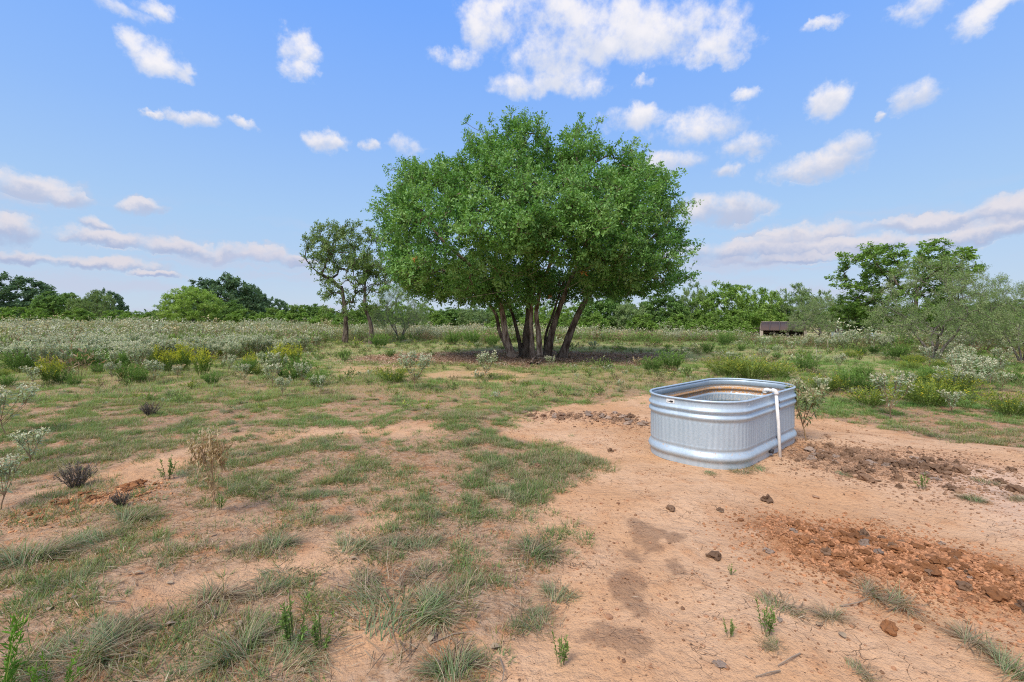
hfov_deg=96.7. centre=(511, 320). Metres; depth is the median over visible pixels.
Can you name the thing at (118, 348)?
croton plant
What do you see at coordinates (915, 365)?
flowering weed
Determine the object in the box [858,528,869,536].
soil clod
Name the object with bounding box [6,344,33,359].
croton plant
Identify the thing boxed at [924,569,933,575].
soil clod
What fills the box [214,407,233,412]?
grass tuft
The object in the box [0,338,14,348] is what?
croton plant
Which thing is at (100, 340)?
croton plant
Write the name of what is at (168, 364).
broomweed clump
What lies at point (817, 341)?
croton plant
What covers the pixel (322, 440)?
grass tuft
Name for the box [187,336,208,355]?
croton plant
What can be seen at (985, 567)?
soil clod
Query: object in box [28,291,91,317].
field tree
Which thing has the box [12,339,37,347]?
croton plant
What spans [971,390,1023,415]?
flowering weed
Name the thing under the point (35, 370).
croton plant
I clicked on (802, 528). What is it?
soil clod
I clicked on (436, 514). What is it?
grass tuft
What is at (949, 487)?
soil clod
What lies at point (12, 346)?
croton plant
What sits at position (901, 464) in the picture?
soil clod
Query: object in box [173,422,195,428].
grass tuft
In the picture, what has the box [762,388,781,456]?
water pipe
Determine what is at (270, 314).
shrub
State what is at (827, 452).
soil clod
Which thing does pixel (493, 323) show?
shrub
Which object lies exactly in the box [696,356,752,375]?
flowering weed
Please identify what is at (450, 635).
twig
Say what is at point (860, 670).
grass tuft
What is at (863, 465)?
soil clod
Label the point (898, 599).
grass tuft
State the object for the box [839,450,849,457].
soil clod
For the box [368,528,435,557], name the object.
grass tuft
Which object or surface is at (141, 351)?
croton plant
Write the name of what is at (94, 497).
soil clod
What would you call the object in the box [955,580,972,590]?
soil clod
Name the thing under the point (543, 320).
willow tree
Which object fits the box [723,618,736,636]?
leafy sprig
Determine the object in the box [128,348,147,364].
croton plant
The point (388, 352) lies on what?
green clump
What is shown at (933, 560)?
soil clod
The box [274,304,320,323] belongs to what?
shrub
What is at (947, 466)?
soil clod
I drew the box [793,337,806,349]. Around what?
croton plant
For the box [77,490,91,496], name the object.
soil clod
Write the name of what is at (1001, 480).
soil clod
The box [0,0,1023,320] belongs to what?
sky
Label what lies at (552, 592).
grass tuft
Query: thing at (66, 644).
grass tuft
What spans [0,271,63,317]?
live oak
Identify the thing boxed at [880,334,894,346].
croton plant
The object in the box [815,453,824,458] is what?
soil clod
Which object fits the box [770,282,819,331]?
gray tree
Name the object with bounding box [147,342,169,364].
broomweed clump
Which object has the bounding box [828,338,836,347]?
croton plant
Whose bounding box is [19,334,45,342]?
croton plant
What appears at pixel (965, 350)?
croton plant
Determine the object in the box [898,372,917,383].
croton plant
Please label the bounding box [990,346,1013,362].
croton plant
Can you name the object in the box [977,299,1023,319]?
field tree
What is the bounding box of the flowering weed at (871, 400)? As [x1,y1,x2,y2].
[840,385,902,406]
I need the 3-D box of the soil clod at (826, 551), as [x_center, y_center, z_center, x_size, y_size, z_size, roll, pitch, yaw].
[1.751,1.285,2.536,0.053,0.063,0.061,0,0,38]
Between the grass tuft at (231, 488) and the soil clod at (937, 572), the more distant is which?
the grass tuft at (231, 488)
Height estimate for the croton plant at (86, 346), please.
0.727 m
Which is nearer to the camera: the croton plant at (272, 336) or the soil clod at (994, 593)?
the soil clod at (994, 593)
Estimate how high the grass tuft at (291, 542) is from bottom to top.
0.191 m
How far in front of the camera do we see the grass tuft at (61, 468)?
4.04 m
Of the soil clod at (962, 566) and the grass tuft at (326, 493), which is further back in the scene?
the grass tuft at (326, 493)
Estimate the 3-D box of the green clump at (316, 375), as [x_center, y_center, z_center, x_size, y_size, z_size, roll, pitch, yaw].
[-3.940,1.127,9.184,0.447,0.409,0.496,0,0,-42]
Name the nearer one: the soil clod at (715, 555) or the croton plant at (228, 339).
the soil clod at (715, 555)
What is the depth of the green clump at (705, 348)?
18.17 m
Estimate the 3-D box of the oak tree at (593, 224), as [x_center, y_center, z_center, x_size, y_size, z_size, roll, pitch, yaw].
[0.678,-3.053,16.354,10.641,9.050,10.771,0,0,-40]
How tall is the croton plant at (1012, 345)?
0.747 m
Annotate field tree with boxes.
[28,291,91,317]
[207,300,246,321]
[290,303,335,322]
[351,306,388,323]
[436,307,473,326]
[485,301,523,326]
[581,297,637,329]
[635,294,692,328]
[753,302,798,324]
[820,304,881,331]
[904,301,999,330]
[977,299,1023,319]
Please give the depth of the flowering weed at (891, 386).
7.90 m
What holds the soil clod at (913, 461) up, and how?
on the ground at (684, 491)
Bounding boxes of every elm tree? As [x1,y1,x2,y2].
[824,237,988,334]
[826,293,891,337]
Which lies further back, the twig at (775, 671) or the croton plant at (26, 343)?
the croton plant at (26, 343)
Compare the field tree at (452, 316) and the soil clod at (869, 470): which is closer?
the soil clod at (869, 470)
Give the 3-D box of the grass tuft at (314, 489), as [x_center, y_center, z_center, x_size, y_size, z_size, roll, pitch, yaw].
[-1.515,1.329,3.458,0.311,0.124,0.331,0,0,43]
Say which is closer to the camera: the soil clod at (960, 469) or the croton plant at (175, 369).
the soil clod at (960, 469)
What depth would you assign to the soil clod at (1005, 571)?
2.30 m
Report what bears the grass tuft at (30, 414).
on the ground at (684, 491)
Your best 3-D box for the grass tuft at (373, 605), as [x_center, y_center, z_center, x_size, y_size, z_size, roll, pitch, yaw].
[-0.520,1.334,2.091,0.803,0.266,0.855,0,0,-38]
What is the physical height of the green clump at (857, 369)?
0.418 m
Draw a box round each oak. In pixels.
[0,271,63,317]
[83,287,131,319]
[172,271,267,321]
[241,284,270,317]
[263,296,290,318]
[299,218,383,343]
[340,241,394,343]
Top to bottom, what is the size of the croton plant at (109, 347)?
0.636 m
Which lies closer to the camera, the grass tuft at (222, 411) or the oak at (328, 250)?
the grass tuft at (222, 411)
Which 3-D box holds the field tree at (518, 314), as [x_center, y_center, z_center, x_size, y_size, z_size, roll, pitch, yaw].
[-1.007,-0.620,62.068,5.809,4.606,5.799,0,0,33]
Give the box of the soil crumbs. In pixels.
[0,409,1023,678]
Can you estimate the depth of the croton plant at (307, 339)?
19.06 m
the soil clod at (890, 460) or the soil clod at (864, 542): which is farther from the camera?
the soil clod at (890, 460)
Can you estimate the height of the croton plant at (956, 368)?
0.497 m
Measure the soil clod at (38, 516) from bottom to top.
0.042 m
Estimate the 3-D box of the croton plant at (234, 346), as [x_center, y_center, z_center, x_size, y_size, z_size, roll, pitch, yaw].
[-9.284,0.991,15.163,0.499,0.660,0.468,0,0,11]
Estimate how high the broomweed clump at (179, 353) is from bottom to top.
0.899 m
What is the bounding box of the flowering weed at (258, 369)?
[250,365,269,373]
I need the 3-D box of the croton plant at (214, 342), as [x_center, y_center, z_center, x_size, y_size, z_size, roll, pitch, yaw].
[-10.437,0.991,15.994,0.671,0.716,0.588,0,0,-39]
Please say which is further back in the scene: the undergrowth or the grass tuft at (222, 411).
the undergrowth
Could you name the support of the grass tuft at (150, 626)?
on the ground at (684, 491)
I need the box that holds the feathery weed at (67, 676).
[24,638,84,681]
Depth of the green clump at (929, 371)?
9.33 m
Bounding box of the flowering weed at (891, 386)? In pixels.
[874,376,939,399]
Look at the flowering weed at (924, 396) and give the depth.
7.21 m
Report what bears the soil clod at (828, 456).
on the ground at (684, 491)
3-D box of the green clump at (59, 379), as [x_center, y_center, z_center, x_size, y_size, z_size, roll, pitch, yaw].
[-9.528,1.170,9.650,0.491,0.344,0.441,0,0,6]
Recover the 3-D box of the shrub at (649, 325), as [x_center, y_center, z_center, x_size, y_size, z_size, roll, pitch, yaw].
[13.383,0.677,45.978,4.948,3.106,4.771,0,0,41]
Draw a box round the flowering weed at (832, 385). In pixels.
[800,371,849,390]
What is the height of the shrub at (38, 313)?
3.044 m
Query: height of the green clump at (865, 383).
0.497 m
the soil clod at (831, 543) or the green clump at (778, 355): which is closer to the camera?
the soil clod at (831, 543)
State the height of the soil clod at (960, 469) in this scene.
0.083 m
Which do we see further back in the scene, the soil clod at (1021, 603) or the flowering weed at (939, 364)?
the flowering weed at (939, 364)
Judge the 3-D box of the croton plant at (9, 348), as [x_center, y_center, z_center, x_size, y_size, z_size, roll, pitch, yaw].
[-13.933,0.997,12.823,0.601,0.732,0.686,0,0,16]
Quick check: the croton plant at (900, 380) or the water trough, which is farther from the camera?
the croton plant at (900, 380)
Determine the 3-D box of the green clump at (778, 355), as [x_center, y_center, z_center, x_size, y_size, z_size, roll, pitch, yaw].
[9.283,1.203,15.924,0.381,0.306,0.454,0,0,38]
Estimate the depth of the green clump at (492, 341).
24.42 m
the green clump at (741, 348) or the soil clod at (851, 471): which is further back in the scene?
the green clump at (741, 348)
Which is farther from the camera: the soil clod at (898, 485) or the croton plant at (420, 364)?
the croton plant at (420, 364)
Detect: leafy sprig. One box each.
[157,455,178,479]
[216,493,227,507]
[277,589,311,646]
[308,607,333,650]
[551,630,570,665]
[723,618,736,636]
[755,599,777,636]
[914,472,929,489]
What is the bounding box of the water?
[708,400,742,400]
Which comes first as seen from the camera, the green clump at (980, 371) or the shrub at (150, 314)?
the green clump at (980, 371)
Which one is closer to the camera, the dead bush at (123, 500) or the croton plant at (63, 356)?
the dead bush at (123, 500)
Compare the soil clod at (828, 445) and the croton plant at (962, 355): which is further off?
the croton plant at (962, 355)
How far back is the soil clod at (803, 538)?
2.63 m
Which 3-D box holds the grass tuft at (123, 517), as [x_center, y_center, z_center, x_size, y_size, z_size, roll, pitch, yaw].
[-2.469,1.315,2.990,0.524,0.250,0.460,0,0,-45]
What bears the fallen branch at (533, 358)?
on the leaf litter
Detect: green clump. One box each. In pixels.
[0,348,39,372]
[0,373,19,386]
[48,368,76,383]
[63,376,83,385]
[65,349,97,366]
[81,347,117,366]
[89,362,108,373]
[102,346,133,368]
[111,361,145,381]
[125,367,151,382]
[200,369,223,383]
[236,355,260,373]
[255,349,270,361]
[275,368,285,376]
[280,353,319,376]
[280,362,304,379]
[305,367,328,386]
[338,349,351,358]
[367,332,392,347]
[383,348,396,356]
[442,329,461,344]
[460,329,484,343]
[484,334,499,345]
[640,356,664,371]
[651,338,662,343]
[656,346,686,369]
[700,343,715,352]
[714,330,735,345]
[735,343,749,350]
[772,351,782,358]
[790,352,821,371]
[831,367,865,391]
[846,363,875,379]
[850,369,889,393]
[855,346,868,354]
[866,344,882,353]
[880,342,913,359]
[893,367,924,384]
[909,364,950,384]
[915,370,929,380]
[969,361,997,376]
[983,354,1011,364]
[999,368,1023,382]
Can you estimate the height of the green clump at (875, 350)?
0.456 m
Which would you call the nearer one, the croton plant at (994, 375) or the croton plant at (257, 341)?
the croton plant at (994, 375)
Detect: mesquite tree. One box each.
[365,283,430,337]
[781,295,863,336]
[857,250,1022,358]
[931,272,1023,352]
[963,280,1023,362]
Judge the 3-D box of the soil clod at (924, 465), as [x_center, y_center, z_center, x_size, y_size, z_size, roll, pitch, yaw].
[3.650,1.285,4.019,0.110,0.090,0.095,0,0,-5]
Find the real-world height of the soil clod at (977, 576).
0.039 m
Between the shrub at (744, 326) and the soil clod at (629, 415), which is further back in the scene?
the shrub at (744, 326)
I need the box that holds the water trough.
[648,378,796,469]
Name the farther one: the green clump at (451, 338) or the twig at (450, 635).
the green clump at (451, 338)
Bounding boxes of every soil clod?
[32,514,46,521]
[53,500,68,506]
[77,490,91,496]
[89,496,102,500]
[119,481,137,488]
[121,487,132,490]
[129,478,144,484]
[429,629,439,639]
[626,412,633,417]
[637,420,648,425]
[666,505,674,511]
[705,550,721,560]
[712,659,726,667]
[760,494,773,503]
[762,547,774,553]
[791,549,801,555]
[797,526,806,531]
[798,535,809,540]
[803,446,815,451]
[805,442,816,449]
[806,455,816,460]
[808,528,817,533]
[811,554,818,560]
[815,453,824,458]
[818,536,827,541]
[820,546,831,555]
[823,450,833,454]
[824,442,833,447]
[824,454,832,458]
[827,540,834,545]
[830,553,837,558]
[835,552,845,559]
[836,570,851,577]
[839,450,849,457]
[839,530,860,540]
[839,536,856,544]
[840,466,850,471]
[844,448,860,453]
[846,449,854,456]
[846,469,855,473]
[849,528,859,534]
[849,559,868,571]
[853,455,861,461]
[856,461,871,468]
[857,473,874,482]
[857,549,871,555]
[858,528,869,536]
[858,539,870,546]
[864,557,878,564]
[865,455,874,459]
[865,536,877,541]
[866,468,875,473]
[872,456,881,463]
[873,548,883,553]
[879,538,894,542]
[880,619,898,636]
[883,458,894,463]
[884,563,902,574]
[887,541,898,545]
[887,545,906,552]
[891,460,908,469]
[892,471,903,481]
[895,483,902,488]
[906,459,918,463]
[907,574,920,582]
[908,462,918,468]
[911,543,925,548]
[911,566,924,572]
[916,562,938,569]
[917,461,931,470]
[921,457,935,462]
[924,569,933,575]
[929,464,945,472]
[929,556,948,567]
[931,567,942,576]
[938,559,951,566]
[939,547,955,551]
[940,462,951,470]
[940,475,953,479]
[941,484,957,490]
[947,550,962,558]
[947,557,957,563]
[952,466,970,474]
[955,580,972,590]
[957,562,969,569]
[967,570,983,579]
[981,586,1013,602]
[982,565,991,570]
[985,563,1014,576]
[993,478,1007,483]
[1005,467,1017,471]
[1005,484,1023,494]
[1008,604,1020,610]
[1014,599,1023,607]
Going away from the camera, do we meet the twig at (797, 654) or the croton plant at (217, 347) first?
the twig at (797, 654)
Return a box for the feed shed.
[760,321,806,339]
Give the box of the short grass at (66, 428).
[0,336,1023,681]
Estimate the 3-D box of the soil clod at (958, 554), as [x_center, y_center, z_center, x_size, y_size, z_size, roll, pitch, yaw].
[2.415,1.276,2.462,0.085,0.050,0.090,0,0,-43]
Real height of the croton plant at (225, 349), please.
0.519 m
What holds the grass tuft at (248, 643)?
on the ground at (684, 491)
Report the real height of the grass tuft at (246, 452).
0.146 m
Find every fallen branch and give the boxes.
[530,355,544,364]
[536,356,573,364]
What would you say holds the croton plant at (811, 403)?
on the ground at (684, 491)
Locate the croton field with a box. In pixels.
[0,313,1023,353]
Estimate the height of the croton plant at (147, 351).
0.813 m
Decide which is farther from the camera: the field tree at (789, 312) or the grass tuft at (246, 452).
the field tree at (789, 312)
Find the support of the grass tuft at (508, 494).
on the ground at (684, 491)
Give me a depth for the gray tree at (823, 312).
53.47 m
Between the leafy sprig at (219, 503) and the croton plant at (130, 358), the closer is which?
the leafy sprig at (219, 503)
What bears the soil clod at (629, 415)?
on the ground at (684, 491)
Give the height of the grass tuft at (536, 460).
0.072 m
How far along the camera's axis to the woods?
161.48 m
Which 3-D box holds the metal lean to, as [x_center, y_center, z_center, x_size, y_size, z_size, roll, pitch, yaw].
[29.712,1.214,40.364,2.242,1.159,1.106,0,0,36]
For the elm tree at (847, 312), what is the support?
on the ground at (684, 491)
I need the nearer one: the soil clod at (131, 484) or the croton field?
the soil clod at (131, 484)
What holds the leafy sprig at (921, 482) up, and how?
on the ground at (684, 491)
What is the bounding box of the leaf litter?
[321,348,687,369]
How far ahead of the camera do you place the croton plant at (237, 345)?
15.87 m
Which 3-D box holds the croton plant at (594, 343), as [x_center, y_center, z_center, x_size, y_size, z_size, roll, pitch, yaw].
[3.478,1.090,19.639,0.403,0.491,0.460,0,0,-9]
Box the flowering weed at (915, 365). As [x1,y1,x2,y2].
[895,359,927,369]
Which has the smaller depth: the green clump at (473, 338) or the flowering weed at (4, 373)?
the flowering weed at (4, 373)
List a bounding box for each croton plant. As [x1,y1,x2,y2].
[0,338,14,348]
[0,343,31,360]
[0,344,33,357]
[0,381,40,433]
[0,452,27,509]
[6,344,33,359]
[7,426,50,461]
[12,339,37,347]
[14,351,35,363]
[18,339,46,361]
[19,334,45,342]
[20,365,43,385]
[22,335,54,345]
[26,341,57,362]
[42,347,66,363]
[54,343,77,360]
[54,350,72,366]
[59,343,85,356]
[74,342,105,363]
[76,333,99,341]
[76,338,98,348]
[84,335,114,350]
[91,349,121,372]
[92,340,114,352]
[103,360,121,376]
[105,343,123,354]
[106,334,125,341]
[111,335,129,342]
[111,345,127,359]
[118,333,140,340]
[120,341,140,347]
[123,341,153,367]
[123,344,153,365]
[125,351,145,364]
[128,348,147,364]
[134,330,153,338]
[138,334,168,345]
[142,359,165,380]
[148,337,174,353]
[152,339,174,352]
[162,343,187,363]
[171,365,183,378]
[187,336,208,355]
[205,339,224,353]
[205,343,220,357]
[207,336,220,342]
[217,336,238,352]
[220,354,235,366]
[222,346,236,357]
[222,358,234,372]
[225,341,240,354]
[226,334,245,341]
[230,363,249,380]
[231,341,244,352]
[234,336,251,357]
[242,340,256,353]
[250,332,273,349]
[250,334,263,353]
[250,336,265,352]
[256,352,264,360]
[261,363,281,386]
[264,338,278,351]
[267,352,287,376]
[275,376,292,396]
[283,336,296,349]
[293,362,311,383]
[294,334,309,348]
[308,374,325,391]
[313,336,321,344]
[395,350,434,388]
[476,349,497,374]
[545,355,555,366]
[587,340,596,349]
[679,348,689,361]
[757,335,772,347]
[758,347,772,357]
[773,345,782,352]
[784,372,829,440]
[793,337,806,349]
[812,376,830,394]
[814,336,824,345]
[815,338,821,347]
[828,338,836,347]
[833,353,847,367]
[838,329,859,345]
[838,337,847,350]
[869,371,918,418]
[876,333,891,350]
[876,337,888,345]
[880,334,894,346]
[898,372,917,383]
[919,346,940,366]
[932,373,954,381]
[933,365,962,383]
[938,389,964,413]
[940,350,985,377]
[943,345,955,354]
[945,352,977,369]
[950,370,975,383]
[953,344,977,365]
[959,358,996,390]
[959,371,990,390]
[978,355,1010,383]
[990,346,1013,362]
[991,370,1016,386]
[1002,338,1023,357]
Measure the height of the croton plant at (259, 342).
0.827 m
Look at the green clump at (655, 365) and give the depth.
11.31 m
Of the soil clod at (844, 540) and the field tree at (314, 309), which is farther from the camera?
the field tree at (314, 309)
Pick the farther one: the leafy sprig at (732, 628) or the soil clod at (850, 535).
the soil clod at (850, 535)
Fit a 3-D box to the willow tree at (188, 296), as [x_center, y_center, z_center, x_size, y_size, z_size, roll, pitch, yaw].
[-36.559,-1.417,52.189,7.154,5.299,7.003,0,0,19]
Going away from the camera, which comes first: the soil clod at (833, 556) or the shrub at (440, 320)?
the soil clod at (833, 556)
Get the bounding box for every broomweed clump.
[29,352,64,384]
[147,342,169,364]
[154,347,178,370]
[169,338,194,368]
[188,345,217,375]
[242,352,259,362]
[266,341,290,367]
[287,342,302,361]
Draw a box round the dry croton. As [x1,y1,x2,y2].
[184,423,232,516]
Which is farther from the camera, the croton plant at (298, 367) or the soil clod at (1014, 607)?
the croton plant at (298, 367)
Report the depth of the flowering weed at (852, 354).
16.43 m
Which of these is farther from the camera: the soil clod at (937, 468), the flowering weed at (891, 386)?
the flowering weed at (891, 386)
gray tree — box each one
[64,289,116,318]
[155,299,181,321]
[456,305,498,327]
[608,299,650,330]
[678,281,715,321]
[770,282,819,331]
[801,289,843,334]
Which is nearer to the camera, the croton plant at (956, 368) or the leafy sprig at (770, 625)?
the leafy sprig at (770, 625)
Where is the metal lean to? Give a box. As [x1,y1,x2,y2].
[831,328,862,337]
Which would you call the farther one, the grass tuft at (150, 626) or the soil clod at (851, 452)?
the soil clod at (851, 452)
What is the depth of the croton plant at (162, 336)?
14.48 m
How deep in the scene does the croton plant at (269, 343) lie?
16.82 m
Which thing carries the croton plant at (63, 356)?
on the ground at (684, 491)
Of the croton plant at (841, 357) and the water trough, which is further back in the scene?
the croton plant at (841, 357)
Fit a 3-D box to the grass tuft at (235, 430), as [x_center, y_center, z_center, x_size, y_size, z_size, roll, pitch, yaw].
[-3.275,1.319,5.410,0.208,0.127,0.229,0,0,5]
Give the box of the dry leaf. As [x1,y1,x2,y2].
[490,643,500,647]
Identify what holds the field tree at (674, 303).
on the ground at (684, 491)
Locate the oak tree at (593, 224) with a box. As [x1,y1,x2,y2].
[360,105,704,358]
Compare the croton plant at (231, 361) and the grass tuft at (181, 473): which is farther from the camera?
the croton plant at (231, 361)
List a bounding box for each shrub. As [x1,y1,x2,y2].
[0,306,37,321]
[19,307,53,321]
[53,307,97,323]
[96,309,135,322]
[123,310,143,319]
[137,310,166,321]
[220,308,266,322]
[254,307,294,321]
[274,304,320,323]
[304,307,341,325]
[331,309,368,326]
[418,311,448,328]
[483,313,513,330]
[541,313,577,330]
[577,311,610,331]
[626,313,668,340]
[660,312,702,340]
[692,311,731,333]
[721,315,754,340]
[1008,311,1023,327]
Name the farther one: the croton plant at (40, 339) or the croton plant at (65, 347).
the croton plant at (40, 339)
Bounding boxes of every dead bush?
[51,460,97,488]
[109,489,133,505]
[138,401,163,415]
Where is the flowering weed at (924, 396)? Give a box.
[887,375,984,406]
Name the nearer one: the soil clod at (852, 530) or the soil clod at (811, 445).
the soil clod at (852, 530)
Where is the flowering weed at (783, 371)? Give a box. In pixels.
[752,360,805,377]
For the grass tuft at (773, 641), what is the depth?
1.83 m
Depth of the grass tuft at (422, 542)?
2.73 m
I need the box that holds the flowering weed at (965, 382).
[917,367,995,394]
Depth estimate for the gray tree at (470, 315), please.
51.16 m
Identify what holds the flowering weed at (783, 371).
on the ground at (684, 491)
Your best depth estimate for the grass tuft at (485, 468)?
3.95 m
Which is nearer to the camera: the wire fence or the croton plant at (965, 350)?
the croton plant at (965, 350)
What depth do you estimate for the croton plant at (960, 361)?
10.70 m
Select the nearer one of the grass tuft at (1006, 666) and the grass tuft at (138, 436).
the grass tuft at (1006, 666)
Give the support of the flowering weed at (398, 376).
on the ground at (684, 491)
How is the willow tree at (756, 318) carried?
on the ground at (684, 491)
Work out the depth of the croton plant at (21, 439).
4.31 m
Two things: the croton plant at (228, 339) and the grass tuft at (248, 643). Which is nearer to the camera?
the grass tuft at (248, 643)
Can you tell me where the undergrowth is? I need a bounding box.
[0,321,1023,378]
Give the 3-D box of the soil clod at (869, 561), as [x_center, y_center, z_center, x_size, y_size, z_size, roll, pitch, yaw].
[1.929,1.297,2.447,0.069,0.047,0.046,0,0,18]
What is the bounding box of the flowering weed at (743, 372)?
[716,353,786,378]
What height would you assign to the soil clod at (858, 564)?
0.049 m
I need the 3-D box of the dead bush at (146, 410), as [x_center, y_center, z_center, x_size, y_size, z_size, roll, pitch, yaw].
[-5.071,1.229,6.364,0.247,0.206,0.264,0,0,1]
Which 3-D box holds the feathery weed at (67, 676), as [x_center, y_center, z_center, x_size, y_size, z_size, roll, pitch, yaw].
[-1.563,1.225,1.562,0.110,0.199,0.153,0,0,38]
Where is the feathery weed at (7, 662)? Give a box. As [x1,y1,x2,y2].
[0,611,29,681]
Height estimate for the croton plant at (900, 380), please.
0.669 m
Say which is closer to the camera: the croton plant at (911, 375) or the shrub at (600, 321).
the croton plant at (911, 375)
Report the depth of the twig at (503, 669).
1.70 m
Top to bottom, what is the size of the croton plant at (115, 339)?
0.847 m
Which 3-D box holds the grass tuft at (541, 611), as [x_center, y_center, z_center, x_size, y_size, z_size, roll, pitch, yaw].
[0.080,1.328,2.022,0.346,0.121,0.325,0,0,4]
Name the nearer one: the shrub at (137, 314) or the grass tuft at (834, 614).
the grass tuft at (834, 614)
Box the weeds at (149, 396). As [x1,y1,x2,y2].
[19,336,1023,414]
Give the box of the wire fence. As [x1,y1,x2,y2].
[719,327,920,336]
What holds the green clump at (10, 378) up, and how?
on the ground at (684, 491)
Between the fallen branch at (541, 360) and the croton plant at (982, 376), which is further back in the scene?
the fallen branch at (541, 360)
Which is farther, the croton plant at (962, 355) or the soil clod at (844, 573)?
the croton plant at (962, 355)
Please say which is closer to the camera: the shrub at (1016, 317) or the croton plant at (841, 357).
the croton plant at (841, 357)
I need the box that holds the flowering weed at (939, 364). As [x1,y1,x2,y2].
[927,358,948,366]
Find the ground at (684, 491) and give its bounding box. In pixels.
[0,321,1023,681]
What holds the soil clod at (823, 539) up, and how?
on the ground at (684, 491)
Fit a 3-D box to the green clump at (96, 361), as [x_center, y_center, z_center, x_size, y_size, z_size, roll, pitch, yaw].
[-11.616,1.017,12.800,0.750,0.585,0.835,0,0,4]
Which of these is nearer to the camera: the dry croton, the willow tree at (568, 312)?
the dry croton
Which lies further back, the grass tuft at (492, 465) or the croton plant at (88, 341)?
the croton plant at (88, 341)
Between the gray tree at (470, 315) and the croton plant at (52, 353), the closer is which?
the croton plant at (52, 353)
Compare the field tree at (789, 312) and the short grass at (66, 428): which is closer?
the short grass at (66, 428)
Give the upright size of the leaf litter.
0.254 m
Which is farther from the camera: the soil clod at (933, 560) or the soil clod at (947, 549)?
the soil clod at (947, 549)
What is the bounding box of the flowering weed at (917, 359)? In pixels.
[901,354,929,362]
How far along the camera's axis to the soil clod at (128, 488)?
3.45 m
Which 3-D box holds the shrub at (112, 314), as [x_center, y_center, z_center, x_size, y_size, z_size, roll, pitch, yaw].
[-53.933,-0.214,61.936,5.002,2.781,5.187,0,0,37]
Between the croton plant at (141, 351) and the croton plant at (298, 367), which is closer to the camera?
the croton plant at (298, 367)
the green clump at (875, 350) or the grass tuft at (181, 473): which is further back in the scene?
the green clump at (875, 350)
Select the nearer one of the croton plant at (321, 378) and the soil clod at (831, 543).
the soil clod at (831, 543)
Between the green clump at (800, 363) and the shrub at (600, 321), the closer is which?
the green clump at (800, 363)
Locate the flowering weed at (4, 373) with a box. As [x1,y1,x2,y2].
[0,368,13,376]
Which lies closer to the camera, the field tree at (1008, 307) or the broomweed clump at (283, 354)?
the broomweed clump at (283, 354)
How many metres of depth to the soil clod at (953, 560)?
2.40 m
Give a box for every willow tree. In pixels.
[152,285,228,323]
[382,300,417,326]
[411,301,437,326]
[518,300,561,328]
[558,299,591,329]
[684,280,767,337]
[733,284,790,328]
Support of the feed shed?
on the ground at (684, 491)
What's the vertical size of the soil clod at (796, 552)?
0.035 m
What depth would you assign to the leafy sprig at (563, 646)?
1.74 m
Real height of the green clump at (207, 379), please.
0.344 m
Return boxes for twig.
[430,631,472,643]
[499,658,504,681]
[755,670,780,676]
[778,652,800,665]
[840,598,868,606]
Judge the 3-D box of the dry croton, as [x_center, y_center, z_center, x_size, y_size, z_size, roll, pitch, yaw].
[-2.015,0.995,3.023,0.267,0.646,0.325,0,0,0]
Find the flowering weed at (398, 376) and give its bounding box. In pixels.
[369,365,413,382]
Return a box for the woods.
[127,306,934,322]
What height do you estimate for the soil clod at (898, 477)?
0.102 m
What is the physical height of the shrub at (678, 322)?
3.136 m
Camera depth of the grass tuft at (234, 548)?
2.62 m
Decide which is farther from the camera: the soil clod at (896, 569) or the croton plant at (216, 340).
the croton plant at (216, 340)
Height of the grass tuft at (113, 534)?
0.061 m
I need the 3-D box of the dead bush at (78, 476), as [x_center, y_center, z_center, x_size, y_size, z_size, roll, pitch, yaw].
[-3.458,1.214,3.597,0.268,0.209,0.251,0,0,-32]
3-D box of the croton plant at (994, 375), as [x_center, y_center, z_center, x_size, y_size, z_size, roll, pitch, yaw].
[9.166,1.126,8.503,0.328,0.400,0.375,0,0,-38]
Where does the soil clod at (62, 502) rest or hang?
on the ground at (684, 491)
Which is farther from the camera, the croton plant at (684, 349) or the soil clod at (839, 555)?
the croton plant at (684, 349)
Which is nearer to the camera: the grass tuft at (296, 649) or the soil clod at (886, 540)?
the grass tuft at (296, 649)
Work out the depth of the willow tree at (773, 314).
53.62 m
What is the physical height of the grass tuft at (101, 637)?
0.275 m
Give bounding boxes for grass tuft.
[0,529,98,574]
[0,617,126,681]
[9,443,57,455]
[9,473,46,484]
[15,562,103,598]
[24,601,181,681]
[25,410,45,416]
[27,525,125,563]
[43,460,74,476]
[64,601,170,654]
[82,501,181,530]
[94,527,130,541]
[110,434,129,442]
[125,432,157,439]
[168,569,268,618]
[170,468,204,477]
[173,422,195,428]
[175,603,291,681]
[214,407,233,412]
[214,537,252,556]
[221,575,283,610]
[222,482,256,493]
[228,428,242,432]
[228,448,260,457]
[235,556,333,606]
[239,617,353,681]
[248,527,310,558]
[253,480,277,492]
[294,486,327,500]
[306,556,490,675]
[309,488,342,498]
[315,435,330,445]
[316,528,391,563]
[321,512,356,525]
[335,561,394,588]
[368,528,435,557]
[378,577,487,646]
[388,523,455,557]
[391,556,446,590]
[398,627,500,681]
[420,506,446,521]
[454,436,474,445]
[469,412,491,419]
[470,464,493,476]
[480,458,507,470]
[486,484,512,499]
[491,487,528,502]
[497,524,577,570]
[500,597,562,640]
[525,457,547,464]
[526,575,586,609]
[571,452,598,463]
[700,470,719,476]
[725,468,755,475]
[743,584,821,626]
[746,464,770,472]
[749,632,787,656]
[798,598,861,628]
[839,652,887,681]
[841,572,907,611]
[858,579,944,625]
[923,609,1022,674]
[926,431,948,437]
[950,491,993,504]
[959,632,1023,681]
[962,476,1002,485]
[998,491,1023,501]
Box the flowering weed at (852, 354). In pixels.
[840,349,859,356]
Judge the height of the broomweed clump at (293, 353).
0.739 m

